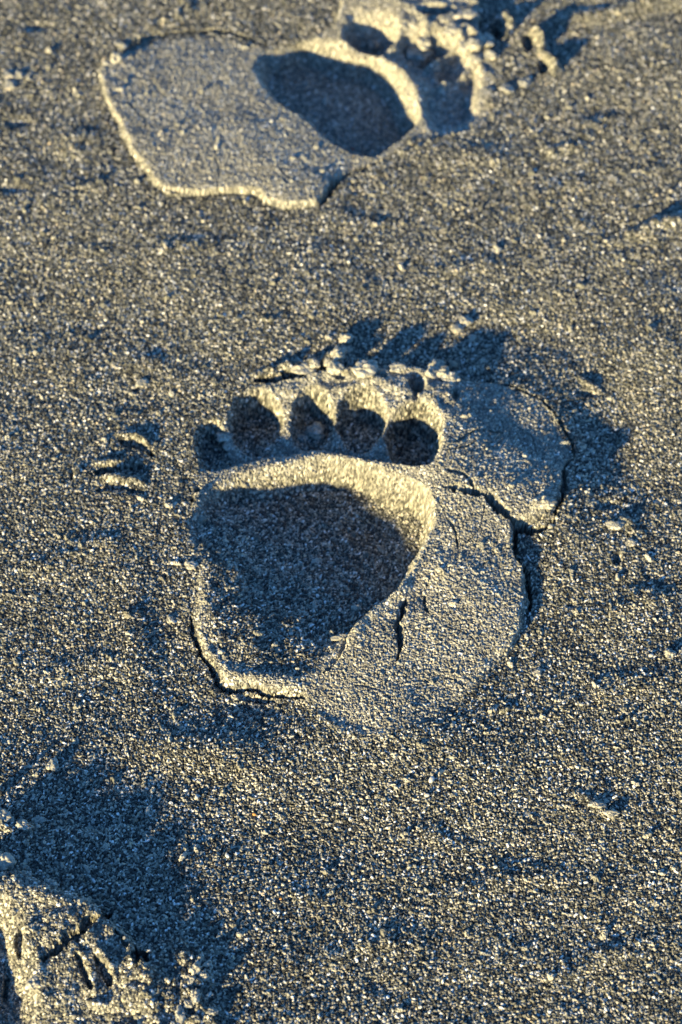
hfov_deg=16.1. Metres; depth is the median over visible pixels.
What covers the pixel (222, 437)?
sand clod
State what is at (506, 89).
sand clod
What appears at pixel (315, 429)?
sand clod
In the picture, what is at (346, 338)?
sand clod
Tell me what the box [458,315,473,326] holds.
sand clod
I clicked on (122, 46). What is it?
sand clod
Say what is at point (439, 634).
sand slab
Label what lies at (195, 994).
sand clod
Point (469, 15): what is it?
sand clod
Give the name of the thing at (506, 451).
sand slab
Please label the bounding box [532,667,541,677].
sand clod
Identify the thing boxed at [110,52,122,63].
sand clod
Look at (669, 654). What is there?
sand clod
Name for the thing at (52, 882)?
sand clod
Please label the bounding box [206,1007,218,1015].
sand clod
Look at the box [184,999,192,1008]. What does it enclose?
sand clod
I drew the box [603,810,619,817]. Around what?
sand clod
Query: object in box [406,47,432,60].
sand clod
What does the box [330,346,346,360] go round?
sand clod
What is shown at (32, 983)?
sand clod
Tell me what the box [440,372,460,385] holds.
sand clod
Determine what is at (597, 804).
sand clod
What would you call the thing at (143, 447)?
claw groove
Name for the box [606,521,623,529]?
sand clod
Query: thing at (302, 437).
sand clod
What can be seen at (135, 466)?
claw groove
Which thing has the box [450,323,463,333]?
sand clod
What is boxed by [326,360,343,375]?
sand clod
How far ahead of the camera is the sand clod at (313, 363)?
1.70 m
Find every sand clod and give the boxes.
[0,808,13,822]
[0,852,16,870]
[3,71,14,78]
[3,79,15,90]
[15,70,23,78]
[15,819,29,830]
[23,871,31,876]
[24,975,41,990]
[31,815,46,823]
[45,878,58,888]
[46,758,58,770]
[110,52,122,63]
[116,42,127,49]
[135,378,148,386]
[166,614,174,623]
[174,1004,185,1023]
[184,560,198,569]
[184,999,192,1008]
[185,974,195,985]
[188,962,201,975]
[190,988,200,1004]
[198,969,208,980]
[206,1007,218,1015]
[216,431,232,441]
[222,442,232,450]
[290,363,316,374]
[297,434,307,441]
[305,422,325,438]
[309,358,319,368]
[323,356,331,366]
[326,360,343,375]
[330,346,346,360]
[330,634,347,640]
[338,333,353,343]
[345,346,353,352]
[351,360,377,377]
[390,362,406,372]
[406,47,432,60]
[416,37,431,50]
[424,365,437,378]
[427,359,445,367]
[435,365,449,377]
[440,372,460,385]
[442,24,459,39]
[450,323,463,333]
[453,9,482,21]
[457,37,482,53]
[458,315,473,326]
[468,334,476,340]
[469,53,481,64]
[477,33,494,46]
[481,49,496,59]
[499,84,513,94]
[518,77,530,87]
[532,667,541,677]
[538,497,556,509]
[588,801,606,808]
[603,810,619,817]
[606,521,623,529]
[624,538,636,546]
[664,649,676,658]
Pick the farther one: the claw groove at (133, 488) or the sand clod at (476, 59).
the sand clod at (476, 59)
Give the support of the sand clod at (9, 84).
on the ground
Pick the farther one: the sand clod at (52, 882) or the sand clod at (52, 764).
the sand clod at (52, 764)
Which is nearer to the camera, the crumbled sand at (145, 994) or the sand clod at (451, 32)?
the crumbled sand at (145, 994)
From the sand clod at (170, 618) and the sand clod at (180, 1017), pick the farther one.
the sand clod at (170, 618)
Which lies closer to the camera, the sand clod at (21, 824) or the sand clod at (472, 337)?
the sand clod at (21, 824)
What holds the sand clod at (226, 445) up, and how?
on the paw print at (304, 551)
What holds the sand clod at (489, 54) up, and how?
on the paw print at (340, 85)
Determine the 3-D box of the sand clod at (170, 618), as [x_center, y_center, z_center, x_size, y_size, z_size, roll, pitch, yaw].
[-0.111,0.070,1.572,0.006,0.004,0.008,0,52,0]
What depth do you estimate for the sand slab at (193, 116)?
1.85 m
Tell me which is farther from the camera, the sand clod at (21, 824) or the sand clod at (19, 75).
the sand clod at (19, 75)
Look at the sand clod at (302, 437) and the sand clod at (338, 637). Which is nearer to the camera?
the sand clod at (338, 637)
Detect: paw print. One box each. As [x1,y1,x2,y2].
[0,864,165,1023]
[98,0,496,210]
[186,361,573,699]
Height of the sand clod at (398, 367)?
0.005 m
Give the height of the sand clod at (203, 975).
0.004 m
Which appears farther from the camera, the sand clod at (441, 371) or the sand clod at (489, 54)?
the sand clod at (489, 54)
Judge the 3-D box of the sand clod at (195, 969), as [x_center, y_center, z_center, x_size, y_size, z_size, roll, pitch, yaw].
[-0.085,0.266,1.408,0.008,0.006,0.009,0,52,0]
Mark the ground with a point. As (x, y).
(532, 230)
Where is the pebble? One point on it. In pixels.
(431, 779)
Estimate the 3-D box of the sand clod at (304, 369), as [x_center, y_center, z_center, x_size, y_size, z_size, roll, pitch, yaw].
[-0.026,-0.100,1.700,0.019,0.006,0.011,0,52,0]
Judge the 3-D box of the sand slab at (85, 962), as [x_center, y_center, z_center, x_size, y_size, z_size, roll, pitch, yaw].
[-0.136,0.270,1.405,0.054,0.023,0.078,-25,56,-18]
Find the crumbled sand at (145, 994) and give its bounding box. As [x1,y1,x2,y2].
[109,938,220,1023]
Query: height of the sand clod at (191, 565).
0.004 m
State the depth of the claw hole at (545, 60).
1.90 m
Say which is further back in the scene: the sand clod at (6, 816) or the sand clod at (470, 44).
the sand clod at (470, 44)
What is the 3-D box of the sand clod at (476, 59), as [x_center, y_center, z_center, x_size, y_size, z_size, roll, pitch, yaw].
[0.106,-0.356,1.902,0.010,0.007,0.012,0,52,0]
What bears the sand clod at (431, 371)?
on the paw print at (304, 551)
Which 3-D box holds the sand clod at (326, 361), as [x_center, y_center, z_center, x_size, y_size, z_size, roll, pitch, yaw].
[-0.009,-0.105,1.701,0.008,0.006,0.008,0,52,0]
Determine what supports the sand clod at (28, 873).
on the paw print at (38, 914)
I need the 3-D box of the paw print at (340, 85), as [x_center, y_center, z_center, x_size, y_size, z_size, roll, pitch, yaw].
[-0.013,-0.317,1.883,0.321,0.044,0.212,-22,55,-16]
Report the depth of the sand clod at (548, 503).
1.61 m
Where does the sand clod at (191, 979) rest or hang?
on the crumbled sand at (145, 994)
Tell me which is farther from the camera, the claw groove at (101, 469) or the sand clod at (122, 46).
the sand clod at (122, 46)
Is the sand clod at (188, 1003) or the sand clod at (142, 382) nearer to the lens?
the sand clod at (188, 1003)
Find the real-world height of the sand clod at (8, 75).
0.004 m
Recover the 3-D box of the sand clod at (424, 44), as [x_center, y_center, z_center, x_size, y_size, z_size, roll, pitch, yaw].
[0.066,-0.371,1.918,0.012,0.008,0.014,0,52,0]
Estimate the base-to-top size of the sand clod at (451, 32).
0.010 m
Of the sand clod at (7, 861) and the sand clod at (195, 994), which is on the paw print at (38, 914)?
the sand clod at (7, 861)
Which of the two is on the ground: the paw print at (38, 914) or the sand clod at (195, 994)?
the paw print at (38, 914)
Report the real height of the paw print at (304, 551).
0.047 m
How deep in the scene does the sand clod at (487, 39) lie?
1.91 m
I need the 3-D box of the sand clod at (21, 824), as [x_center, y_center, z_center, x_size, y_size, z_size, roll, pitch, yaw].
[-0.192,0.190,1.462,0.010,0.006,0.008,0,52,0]
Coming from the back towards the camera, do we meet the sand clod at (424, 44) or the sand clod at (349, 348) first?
the sand clod at (424, 44)
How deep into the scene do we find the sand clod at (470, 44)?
1.90 m
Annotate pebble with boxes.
[429,776,434,782]
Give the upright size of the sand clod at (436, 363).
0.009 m
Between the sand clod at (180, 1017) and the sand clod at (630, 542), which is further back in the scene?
the sand clod at (630, 542)
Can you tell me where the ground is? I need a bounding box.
[0,0,681,1023]
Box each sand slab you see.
[42,909,141,1023]
[97,37,375,207]
[305,481,530,739]
[435,386,572,527]
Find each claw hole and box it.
[518,25,539,54]
[536,47,555,74]
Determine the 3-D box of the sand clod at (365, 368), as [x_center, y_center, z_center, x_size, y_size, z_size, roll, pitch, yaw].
[0.017,-0.099,1.690,0.019,0.009,0.016,0,52,0]
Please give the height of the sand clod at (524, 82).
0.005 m
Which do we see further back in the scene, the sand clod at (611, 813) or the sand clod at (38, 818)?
the sand clod at (611, 813)
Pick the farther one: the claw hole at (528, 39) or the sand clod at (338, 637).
the claw hole at (528, 39)
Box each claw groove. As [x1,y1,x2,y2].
[89,462,119,476]
[97,481,143,496]
[111,458,149,474]
[119,434,155,459]

